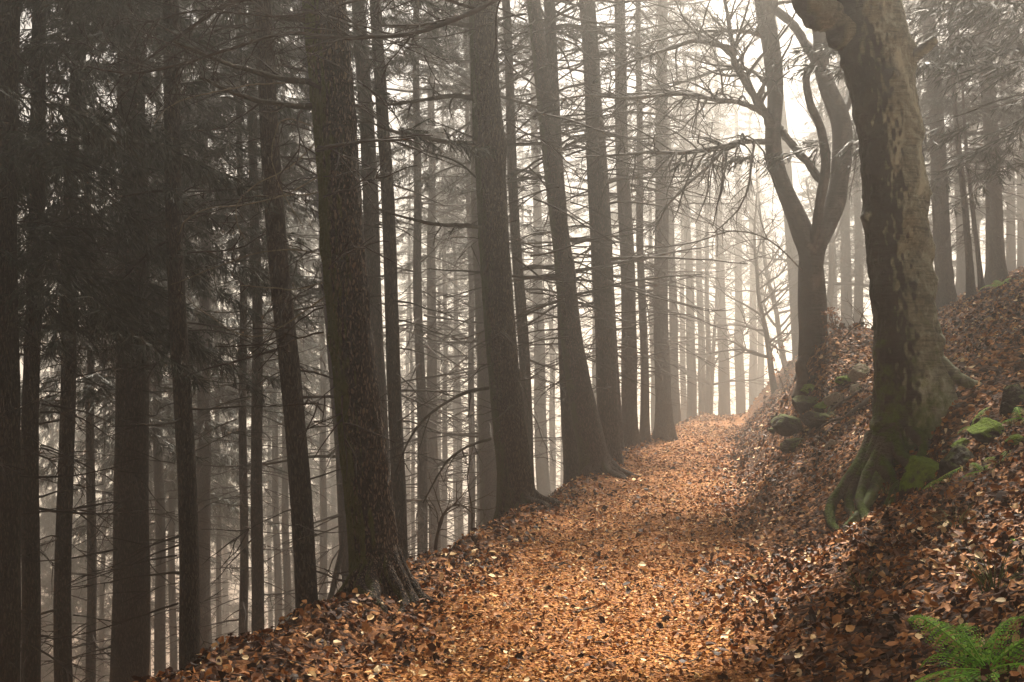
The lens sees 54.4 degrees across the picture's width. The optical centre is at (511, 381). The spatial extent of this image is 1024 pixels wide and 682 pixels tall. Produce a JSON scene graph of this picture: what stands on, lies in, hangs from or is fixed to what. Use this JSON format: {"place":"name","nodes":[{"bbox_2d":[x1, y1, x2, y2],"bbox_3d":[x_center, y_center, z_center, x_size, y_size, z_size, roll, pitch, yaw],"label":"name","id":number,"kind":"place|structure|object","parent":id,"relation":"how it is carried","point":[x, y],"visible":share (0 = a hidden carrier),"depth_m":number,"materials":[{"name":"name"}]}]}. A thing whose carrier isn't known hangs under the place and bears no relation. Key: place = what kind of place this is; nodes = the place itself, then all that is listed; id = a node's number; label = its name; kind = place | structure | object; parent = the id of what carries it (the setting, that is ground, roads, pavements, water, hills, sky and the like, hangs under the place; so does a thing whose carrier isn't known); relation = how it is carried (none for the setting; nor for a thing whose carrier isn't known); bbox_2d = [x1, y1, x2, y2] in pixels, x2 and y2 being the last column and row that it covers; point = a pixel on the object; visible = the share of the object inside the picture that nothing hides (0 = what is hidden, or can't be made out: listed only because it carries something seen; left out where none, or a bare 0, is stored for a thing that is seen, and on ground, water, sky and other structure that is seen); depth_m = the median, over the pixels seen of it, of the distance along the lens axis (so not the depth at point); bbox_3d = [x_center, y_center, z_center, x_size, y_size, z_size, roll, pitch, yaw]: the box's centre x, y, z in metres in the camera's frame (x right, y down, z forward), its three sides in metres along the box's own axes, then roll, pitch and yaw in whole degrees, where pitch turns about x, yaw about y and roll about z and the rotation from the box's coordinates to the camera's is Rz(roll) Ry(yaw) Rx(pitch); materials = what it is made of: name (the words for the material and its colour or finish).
{"place":"outdoors","nodes":[
{"label":"outdoors","id":0,"kind":"place"},
{"bbox_2d":[17,0,1023,579],"label":"sky","id":1,"kind":"structure","parent":0,"point":[795,109],"materials":[{"name":"white"}]},
{"bbox_2d":[21,268,1023,681],"bbox_3d":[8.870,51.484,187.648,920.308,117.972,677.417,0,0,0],"label":"ground","id":2,"kind":"structure","parent":0,"point":[789,538],"depth_m":7.33,"materials":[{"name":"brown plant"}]},
{"bbox_2d":[0,62,67,287],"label":"spruce tree","id":3,"kind":"object","parent":2,"relation":"on","point":[17,262],"visible":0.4,"depth_m":10.71,"materials":[{"name":"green plant"}]},
{"bbox_2d":[19,279,83,681],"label":"spruce tree","id":4,"kind":"object","parent":2,"relation":"on","point":[47,503],"visible":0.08,"depth_m":53.72,"materials":[{"name":"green plant"}]},
{"bbox_2d":[18,174,85,681],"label":"spruce tree","id":5,"kind":"object","parent":2,"relation":"on","point":[45,585],"visible":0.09,"depth_m":44.54,"materials":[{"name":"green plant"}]},
{"bbox_2d":[0,83,143,485],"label":"spruce tree","id":6,"kind":"object","parent":2,"relation":"on","point":[91,125],"visible":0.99,"depth_m":7.74,"materials":[{"name":"green plant"}]},
{"bbox_2d":[39,180,109,681],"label":"spruce tree","id":7,"kind":"object","parent":2,"relation":"on","point":[50,518],"visible":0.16,"depth_m":51.22,"materials":[{"name":"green plant"}]},
{"bbox_2d":[42,238,112,681],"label":"spruce tree","id":8,"kind":"object","parent":2,"relation":"on","point":[81,517],"visible":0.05,"depth_m":56.27,"materials":[{"name":"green plant"}]},
{"bbox_2d":[40,174,178,681],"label":"spruce tree","id":9,"kind":"object","parent":2,"relation":"on","point":[101,588],"visible":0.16,"depth_m":46.31,"materials":[{"name":"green plant"}]},
{"bbox_2d":[0,0,280,681],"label":"spruce tree","id":10,"kind":"object","parent":2,"relation":"on","point":[57,163],"visible":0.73,"depth_m":10.92,"materials":[{"name":"black plant"}]},
{"bbox_2d":[17,8,267,681],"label":"spruce tree","id":11,"kind":"object","parent":2,"relation":"on","point":[88,392],"visible":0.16,"depth_m":18.93,"materials":[{"name":"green plant"}]},
{"bbox_2d":[16,0,271,681],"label":"spruce tree","id":12,"kind":"object","parent":2,"relation":"on","point":[42,241],"visible":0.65,"depth_m":12.44,"materials":[{"name":"black plant"}]},
{"bbox_2d":[71,97,227,675],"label":"spruce tree","id":13,"kind":"object","parent":2,"relation":"on","point":[108,480],"visible":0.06,"depth_m":43.28,"materials":[{"name":"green plant"}]},
{"bbox_2d":[39,2,287,676],"bbox_3d":[-9.232,-2.267,26.805,6.802,29.222,6.195,0,0,0],"label":"spruce tree","id":14,"kind":"object","parent":2,"relation":"on","point":[160,592],"visible":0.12,"depth_m":26.36,"materials":[{"name":"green plant"}]},
{"bbox_2d":[73,59,264,679],"bbox_3d":[-12.300,0.392,35.829,6.318,31.237,6.157,0,0,-19],"label":"spruce tree","id":15,"kind":"object","parent":2,"relation":"on","point":[172,595],"visible":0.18,"depth_m":35.43,"materials":[{"name":"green plant"}]},
{"bbox_2d":[18,0,322,681],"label":"spruce tree","id":16,"kind":"object","parent":2,"relation":"on","point":[130,649],"visible":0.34,"depth_m":15.32,"materials":[{"name":"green plant"}]},
{"bbox_2d":[17,0,323,681],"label":"spruce tree","id":17,"kind":"object","parent":2,"relation":"on","point":[62,622],"visible":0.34,"depth_m":14.41,"materials":[{"name":"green plant"}]},
{"bbox_2d":[51,0,328,660],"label":"spruce tree","id":18,"kind":"object","parent":2,"relation":"on","point":[204,480],"visible":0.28,"depth_m":24.87,"materials":[{"name":"brown plant"}]},
{"bbox_2d":[151,152,273,676],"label":"spruce tree","id":19,"kind":"object","parent":2,"relation":"on","point":[237,543],"visible":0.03,"depth_m":49.53,"materials":[{"name":"brown plant"}]},
{"bbox_2d":[178,272,251,650],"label":"spruce tree","id":20,"kind":"object","parent":2,"relation":"on","point":[231,598],"visible":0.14,"depth_m":73.81,"materials":[{"name":"brown plant"}]},
{"bbox_2d":[150,64,281,646],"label":"spruce tree","id":21,"kind":"object","parent":2,"relation":"on","point":[268,454],"visible":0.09,"depth_m":42.93,"materials":[{"name":"brown plant"}]},
{"bbox_2d":[210,270,250,649],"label":"spruce tree","id":22,"kind":"object","parent":2,"relation":"on","point":[224,599],"visible":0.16,"depth_m":73.23,"materials":[{"name":"brown plant"}]},
{"bbox_2d":[78,0,385,645],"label":"spruce tree","id":23,"kind":"object","parent":2,"relation":"on","point":[244,583],"visible":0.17,"depth_m":19.91,"materials":[{"name":"brown plant"}]},
{"bbox_2d":[84,0,402,641],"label":"spruce tree","id":24,"kind":"object","parent":2,"relation":"on","point":[257,572],"visible":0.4,"depth_m":18.39,"materials":[{"name":"brown plant"}]},
{"bbox_2d":[2,0,496,670],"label":"spruce tree","id":25,"kind":"object","parent":2,"relation":"on","point":[188,574],"visible":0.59,"depth_m":11.92,"materials":[{"name":"brown plant"}]},
{"bbox_2d":[221,245,292,639],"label":"spruce tree","id":26,"kind":"object","parent":2,"relation":"on","point":[268,555],"visible":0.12,"depth_m":66.21,"materials":[{"name":"brown plant"}]},
{"bbox_2d":[192,3,332,623],"bbox_3d":[-8.137,-1.843,35.485,6.219,29.600,5.638,0,0,-33],"label":"spruce tree","id":27,"kind":"object","parent":2,"relation":"on","point":[287,571],"visible":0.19,"depth_m":35.36,"materials":[{"name":"brown plant"}]},
{"bbox_2d":[193,39,334,627],"bbox_3d":[-9.847,-0.418,39.815,6.334,30.596,6.502,0,0,-19],"label":"spruce tree","id":28,"kind":"object","parent":2,"relation":"on","point":[273,431],"visible":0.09,"depth_m":39.89,"materials":[{"name":"brown plant"}]},
{"bbox_2d":[104,0,449,613],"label":"spruce tree","id":29,"kind":"object","parent":2,"relation":"on","point":[375,556],"visible":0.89,"depth_m":7.15,"materials":[{"name":"brown plant"}]},
{"bbox_2d":[224,126,338,622],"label":"spruce tree","id":30,"kind":"object","parent":2,"relation":"on","point":[331,483],"visible":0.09,"depth_m":52.27,"materials":[{"name":"brown plant"}]},
{"bbox_2d":[128,0,435,609],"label":"spruce tree","id":31,"kind":"object","parent":2,"relation":"on","point":[303,538],"visible":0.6,"depth_m":10.90,"materials":[{"name":"brown plant"}]},
{"bbox_2d":[263,198,340,634],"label":"spruce tree","id":32,"kind":"object","parent":2,"relation":"on","point":[327,489],"visible":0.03,"depth_m":62.76,"materials":[{"name":"brown plant"}]},
{"bbox_2d":[290,307,341,595],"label":"spruce tree","id":33,"kind":"object","parent":2,"relation":"on","point":[330,522],"visible":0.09,"depth_m":64.11,"materials":[{"name":"brown plant"}]},
{"bbox_2d":[247,63,401,599],"bbox_3d":[-7.448,-1.732,38.153,6.051,29.484,5.896,0,0,24],"label":"spruce tree","id":34,"kind":"object","parent":2,"relation":"on","point":[323,505],"visible":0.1,"depth_m":38.39,"materials":[{"name":"brown plant"}]},
{"bbox_2d":[196,5,474,608],"bbox_3d":[-3.979,-6.191,20.075,5.507,25.829,5.650,-5,0,0],"label":"spruce tree","id":35,"kind":"object","parent":2,"relation":"on","point":[341,515],"visible":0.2,"depth_m":19.85,"materials":[{"name":"brown plant"}]},
{"bbox_2d":[275,0,471,558],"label":"spruce tree","id":36,"kind":"object","parent":2,"relation":"on","point":[373,266],"visible":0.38,"depth_m":17.41,"materials":[{"name":"brown plant"}]},
{"bbox_2d":[274,0,511,560],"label":"spruce tree","id":37,"kind":"object","parent":2,"relation":"on","point":[392,339],"visible":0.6,"depth_m":15.42,"materials":[{"name":"brown plant"}]},
{"bbox_2d":[384,213,441,559],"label":"spruce tree","id":38,"kind":"object","parent":2,"relation":"on","point":[406,413],"visible":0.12,"depth_m":73.75,"materials":[{"name":"brown plant"}]},
{"bbox_2d":[309,1,533,559],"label":"spruce tree","id":39,"kind":"object","parent":2,"relation":"on","point":[422,532],"visible":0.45,"depth_m":23.39,"materials":[{"name":"brown plant"}]},
{"bbox_2d":[380,74,467,561],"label":"spruce tree","id":40,"kind":"object","parent":2,"relation":"on","point":[412,470],"visible":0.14,"depth_m":51.93,"materials":[{"name":"brown plant"}]},
{"bbox_2d":[397,15,477,549],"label":"spruce tree","id":41,"kind":"object","parent":2,"relation":"on","point":[445,445],"visible":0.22,"depth_m":45.93,"materials":[{"name":"brown plant"}]},
{"bbox_2d":[399,171,476,551],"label":"spruce tree","id":42,"kind":"object","parent":2,"relation":"on","point":[439,420],"visible":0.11,"depth_m":65.59,"materials":[{"name":"brown plant"}]},
{"bbox_2d":[400,170,476,545],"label":"spruce tree","id":43,"kind":"object","parent":2,"relation":"on","point":[454,493],"visible":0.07,"depth_m":63.13,"materials":[{"name":"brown plant"}]},
{"bbox_2d":[376,5,510,555],"bbox_3d":[-2.668,-5.042,32.453,4.300,26.921,4.419,0,0,45],"label":"spruce tree","id":44,"kind":"object","parent":2,"relation":"on","point":[432,369],"visible":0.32,"depth_m":32.38,"materials":[{"name":"brown plant"}]},
{"bbox_2d":[396,28,511,543],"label":"spruce tree","id":45,"kind":"object","parent":2,"relation":"on","point":[459,443],"visible":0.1,"depth_m":47.93,"materials":[{"name":"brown plant"}]},
{"bbox_2d":[428,464,513,556],"bbox_3d":[-0.649,1.451,10.977,0.894,1.267,1.227,0,0,-36],"label":"brushwood","id":46,"kind":"object","parent":2,"relation":"on","point":[440,521],"visible":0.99,"depth_m":11.01,"materials":[{"name":"brown wood"}]},
{"bbox_2d":[397,0,550,551],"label":"spruce tree","id":47,"kind":"object","parent":2,"relation":"on","point":[471,354],"visible":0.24,"depth_m":29.44,"materials":[{"name":"brown plant"}]},
{"bbox_2d":[408,28,551,535],"bbox_3d":[-1.150,-5.315,35.515,5.175,26.485,5.109,-1,0,0],"label":"spruce tree","id":48,"kind":"object","parent":2,"relation":"on","point":[449,255],"visible":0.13,"depth_m":35.44,"materials":[{"name":"brown plant"}]},
{"bbox_2d":[388,0,585,527],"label":"spruce tree","id":49,"kind":"object","parent":2,"relation":"on","point":[487,485],"visible":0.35,"depth_m":23.34,"materials":[{"name":"brown plant"}]},
{"bbox_2d":[357,0,651,526],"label":"spruce tree","id":50,"kind":"object","parent":2,"relation":"on","point":[515,483],"visible":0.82,"depth_m":12.62,"materials":[{"name":"brown plant"}]},
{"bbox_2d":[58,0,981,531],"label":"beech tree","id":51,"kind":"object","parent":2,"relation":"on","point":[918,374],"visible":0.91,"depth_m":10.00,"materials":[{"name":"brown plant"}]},
{"bbox_2d":[381,0,662,486],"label":"spruce tree","id":52,"kind":"object","parent":2,"relation":"on","point":[570,459],"visible":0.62,"depth_m":18.67,"materials":[{"name":"brown plant"}]},
{"bbox_2d":[384,0,665,491],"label":"spruce tree","id":53,"kind":"object","parent":2,"relation":"on","point":[519,269],"visible":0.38,"depth_m":19.93,"materials":[{"name":"brown plant"}]},
{"bbox_2d":[500,0,611,496],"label":"spruce tree","id":54,"kind":"object","parent":2,"relation":"on","point":[543,480],"visible":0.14,"depth_m":39.80,"materials":[{"name":"brown plant"}]},
{"bbox_2d":[523,135,591,494],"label":"spruce tree","id":55,"kind":"object","parent":2,"relation":"on","point":[552,429],"visible":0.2,"depth_m":57.88,"materials":[{"name":"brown plant"}]},
{"bbox_2d":[319,409,796,681],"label":"trodden leaves","id":56,"kind":"object","parent":2,"relation":"on","point":[547,636],"visible":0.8,"depth_m":7.73,"materials":[{"name":"brown plant"}]},
{"bbox_2d":[427,0,705,478],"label":"spruce tree","id":57,"kind":"object","parent":2,"relation":"on","point":[594,456],"visible":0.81,"depth_m":17.02,"materials":[{"name":"brown plant"}]},
{"bbox_2d":[131,266,1023,681],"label":"fallen leaves","id":58,"kind":"object","parent":2,"relation":"on","point":[809,552],"visible":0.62,"depth_m":7.02,"materials":[{"name":"brown plant"}]},
{"bbox_2d":[541,57,648,434],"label":"spruce tree","id":59,"kind":"object","parent":2,"relation":"on","point":[613,216],"visible":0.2,"depth_m":54.17,"materials":[{"name":"brown plant"}]},
{"bbox_2d":[460,0,760,463],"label":"spruce tree","id":60,"kind":"object","parent":2,"relation":"on","point":[607,402],"visible":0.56,"depth_m":18.83,"materials":[{"name":"brown plant"}]},
{"bbox_2d":[498,0,726,447],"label":"spruce tree","id":61,"kind":"object","parent":2,"relation":"on","point":[631,435],"visible":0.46,"depth_m":23.34,"materials":[{"name":"brown plant"}]},
{"bbox_2d":[502,0,725,449],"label":"spruce tree","id":62,"kind":"object","parent":2,"relation":"on","point":[610,181],"visible":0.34,"depth_m":21.44,"materials":[{"name":"brown plant"}]},
{"bbox_2d":[557,0,716,441],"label":"spruce tree","id":63,"kind":"object","parent":2,"relation":"on","point":[644,431],"visible":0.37,"depth_m":26.41,"materials":[{"name":"brown plant"}]},
{"bbox_2d":[613,78,697,432],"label":"spruce tree","id":64,"kind":"object","parent":2,"relation":"on","point":[652,401],"visible":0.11,"depth_m":60.66,"materials":[{"name":"brown plant"}]},
{"bbox_2d":[575,0,755,440],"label":"spruce tree","id":65,"kind":"object","parent":2,"relation":"on","point":[664,428],"visible":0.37,"depth_m":27.35,"materials":[{"name":"brown plant"}]},
{"bbox_2d":[601,0,744,424],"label":"spruce tree","id":66,"kind":"object","parent":2,"relation":"on","point":[673,335],"visible":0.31,"depth_m":38.84,"materials":[{"name":"brown plant"}]},
{"bbox_2d":[502,0,858,383],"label":"beech tree","id":67,"kind":"object","parent":2,"relation":"on","point":[811,241],"visible":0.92,"depth_m":15.49,"materials":[{"name":"brown plant"}]},
{"bbox_2d":[644,124,727,420],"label":"spruce tree","id":68,"kind":"object","parent":2,"relation":"on","point":[683,410],"visible":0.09,"depth_m":70.14,"materials":[{"name":"brown plant"}]},
{"bbox_2d":[643,2,734,419],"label":"spruce tree","id":69,"kind":"object","parent":2,"relation":"on","point":[692,391],"visible":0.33,"depth_m":53.14,"materials":[{"name":"brown plant"}]},
{"bbox_2d":[648,6,763,412],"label":"spruce tree","id":70,"kind":"object","parent":2,"relation":"on","point":[706,295],"visible":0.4,"depth_m":54.36,"materials":[{"name":"brown plant"}]},
{"bbox_2d":[673,39,740,418],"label":"spruce tree","id":71,"kind":"object","parent":2,"relation":"on","point":[701,405],"visible":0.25,"depth_m":58.34,"materials":[{"name":"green plant"}]},
{"bbox_2d":[648,188,773,413],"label":"bare tree","id":72,"kind":"object","parent":2,"relation":"on","point":[711,383],"visible":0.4,"depth_m":54.17,"materials":[{"name":"grey plant"}]},
{"bbox_2d":[682,29,757,414],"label":"spruce tree","id":73,"kind":"object","parent":2,"relation":"on","point":[724,391],"visible":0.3,"depth_m":59.56,"materials":[{"name":"brown plant"}]},
{"bbox_2d":[705,62,775,413],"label":"spruce tree","id":74,"kind":"object","parent":2,"relation":"on","point":[741,398],"visible":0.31,"depth_m":66.11,"materials":[{"name":"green plant"}]},
{"bbox_2d":[695,170,806,393],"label":"bare tree","id":75,"kind":"object","parent":2,"relation":"on","point":[762,314],"visible":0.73,"depth_m":35.95,"materials":[{"name":"grey plant"}]},
{"bbox_2d":[723,84,784,407],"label":"spruce tree","id":76,"kind":"object","parent":2,"relation":"on","point":[753,369],"visible":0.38,"depth_m":72.57,"materials":[{"name":"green plant"}]},
{"bbox_2d":[731,115,784,399],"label":"spruce tree","id":77,"kind":"object","parent":2,"relation":"on","point":[761,339],"visible":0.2,"depth_m":77.84,"materials":[{"name":"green plant"}]},
{"bbox_2d":[696,125,840,365],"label":"bare tree","id":78,"kind":"object","parent":2,"relation":"on","point":[778,325],"visible":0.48,"depth_m":47.72,"materials":[{"name":"grey plant"}]},
{"bbox_2d":[728,0,813,359],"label":"spruce tree","id":79,"kind":"object","parent":2,"relation":"on","point":[794,311],"visible":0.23,"depth_m":41.08,"materials":[{"name":"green plant"}]},
{"bbox_2d":[770,414,801,436],"bbox_3d":[3.873,0.616,14.221,0.409,0.327,0.391,0,0,-24],"label":"boulder","id":80,"kind":"object","parent":2,"relation":"on","point":[784,425],"visible":1,"depth_m":14.09,"materials":[{"name":"stone"}]},
{"bbox_2d":[713,31,868,333],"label":"bare tree","id":81,"kind":"object","parent":2,"relation":"on","point":[831,282],"visible":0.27,"depth_m":39.97,"materials":[{"name":"brown plant"}]},
{"bbox_2d":[791,353,808,398],"bbox_3d":[4.494,-0.069,15.353,0.271,0.777,0.590,0,0,30],"label":"root stump","id":82,"kind":"object","parent":2,"relation":"on","point":[801,371],"visible":0.83,"depth_m":15.27,"materials":[{"name":"brown wood"}]},
{"bbox_2d":[771,56,869,342],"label":"spruce tree","id":83,"kind":"object","parent":2,"relation":"on","point":[835,289],"visible":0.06,"depth_m":57.80,"materials":[{"name":"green plant"}]},
{"bbox_2d":[780,16,871,327],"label":"spruce tree","id":84,"kind":"object","parent":2,"relation":"on","point":[846,290],"visible":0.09,"depth_m":44.81,"materials":[{"name":"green plant"}]},
{"bbox_2d":[664,0,1023,217],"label":"spruce tree","id":85,"kind":"object","parent":2,"relation":"on","point":[968,13],"visible":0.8,"depth_m":14.47,"materials":[{"name":"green plant"}]},
{"bbox_2d":[791,12,925,324],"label":"spruce tree","id":86,"kind":"object","parent":2,"relation":"on","point":[859,262],"visible":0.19,"depth_m":43.83,"materials":[{"name":"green plant"}]},
{"bbox_2d":[799,0,1023,308],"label":"spruce tree","id":87,"kind":"object","parent":2,"relation":"on","point":[946,288],"visible":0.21,"depth_m":23.81,"materials":[{"name":"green plant"}]},
{"bbox_2d":[899,455,938,500],"bbox_3d":[3.816,0.977,9.251,0.384,0.581,0.493,0,0,38],"label":"mossy boulder","id":88,"kind":"object","parent":2,"relation":"on","point":[919,472],"visible":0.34,"depth_m":9.17,"materials":[{"name":"plant"}]},
{"bbox_2d":[938,444,974,477],"bbox_3d":[3.870,0.758,8.634,0.247,0.436,0.286,0,0,-35],"label":"mossy boulder","id":89,"kind":"object","parent":2,"relation":"on","point":[956,456],"visible":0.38,"depth_m":8.59,"materials":[{"name":"stone"}]},
{"bbox_2d":[904,0,1023,285],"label":"spruce tree","id":90,"kind":"object","parent":2,"relation":"on","point":[995,264],"visible":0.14,"depth_m":24.87,"materials":[{"name":"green plant"}]},
{"bbox_2d":[905,0,1023,291],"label":"spruce tree","id":91,"kind":"object","parent":2,"relation":"on","point":[980,281],"visible":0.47,"depth_m":22.47,"materials":[{"name":"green plant"}]},
{"bbox_2d":[907,614,1023,681],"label":"fern","id":92,"kind":"object","parent":2,"relation":"on","point":[972,651],"visible":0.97,"depth_m":4.19,"materials":[{"name":"green plant"}]},
{"bbox_2d":[910,6,1023,294],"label":"spruce tree","id":93,"kind":"object","parent":2,"relation":"on","point":[960,284],"visible":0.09,"depth_m":39.84,"materials":[{"name":"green plant"}]},
{"bbox_2d":[916,5,1023,297],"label":"spruce tree","id":94,"kind":"object","parent":2,"relation":"on","point":[970,278],"visible":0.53,"depth_m":21.93,"materials":[{"name":"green plant"}]},
{"bbox_2d":[930,1,1016,286],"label":"spruce tree","id":95,"kind":"object","parent":2,"relation":"on","point":[979,237],"visible":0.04,"depth_m":51.84,"materials":[{"name":"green plant"}]},
{"bbox_2d":[932,0,1023,272],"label":"spruce tree","id":96,"kind":"object","parent":2,"relation":"on","point":[1011,241],"visible":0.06,"depth_m":45.81,"materials":[{"name":"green plant"}]},
{"bbox_2d":[937,540,1023,592],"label":"grass tuft","id":97,"kind":"object","parent":2,"relation":"on","point":[980,578],"visible":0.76,"depth_m":5.09,"materials":[{"name":"plant"}]},
{"bbox_2d":[967,417,1004,442],"bbox_3d":[4.233,0.460,8.809,0.364,0.292,0.359,0,0,34],"label":"mossy boulder","id":98,"kind":"object","parent":2,"relation":"on","point":[984,430],"visible":0.69,"depth_m":8.72,"materials":[{"name":"plant"}]},
{"bbox_2d":[969,0,1023,266],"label":"spruce tree","id":99,"kind":"object","parent":2,"relation":"on","point":[1020,246],"visible":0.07,"depth_m":44.87,"materials":[{"name":"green plant"}]},
{"bbox_2d":[999,384,1023,414],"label":"mossy boulder","id":100,"kind":"object","parent":2,"relation":"on","point":[1012,396],"visible":0.71,"depth_m":9.09,"materials":[{"name":"stone"}]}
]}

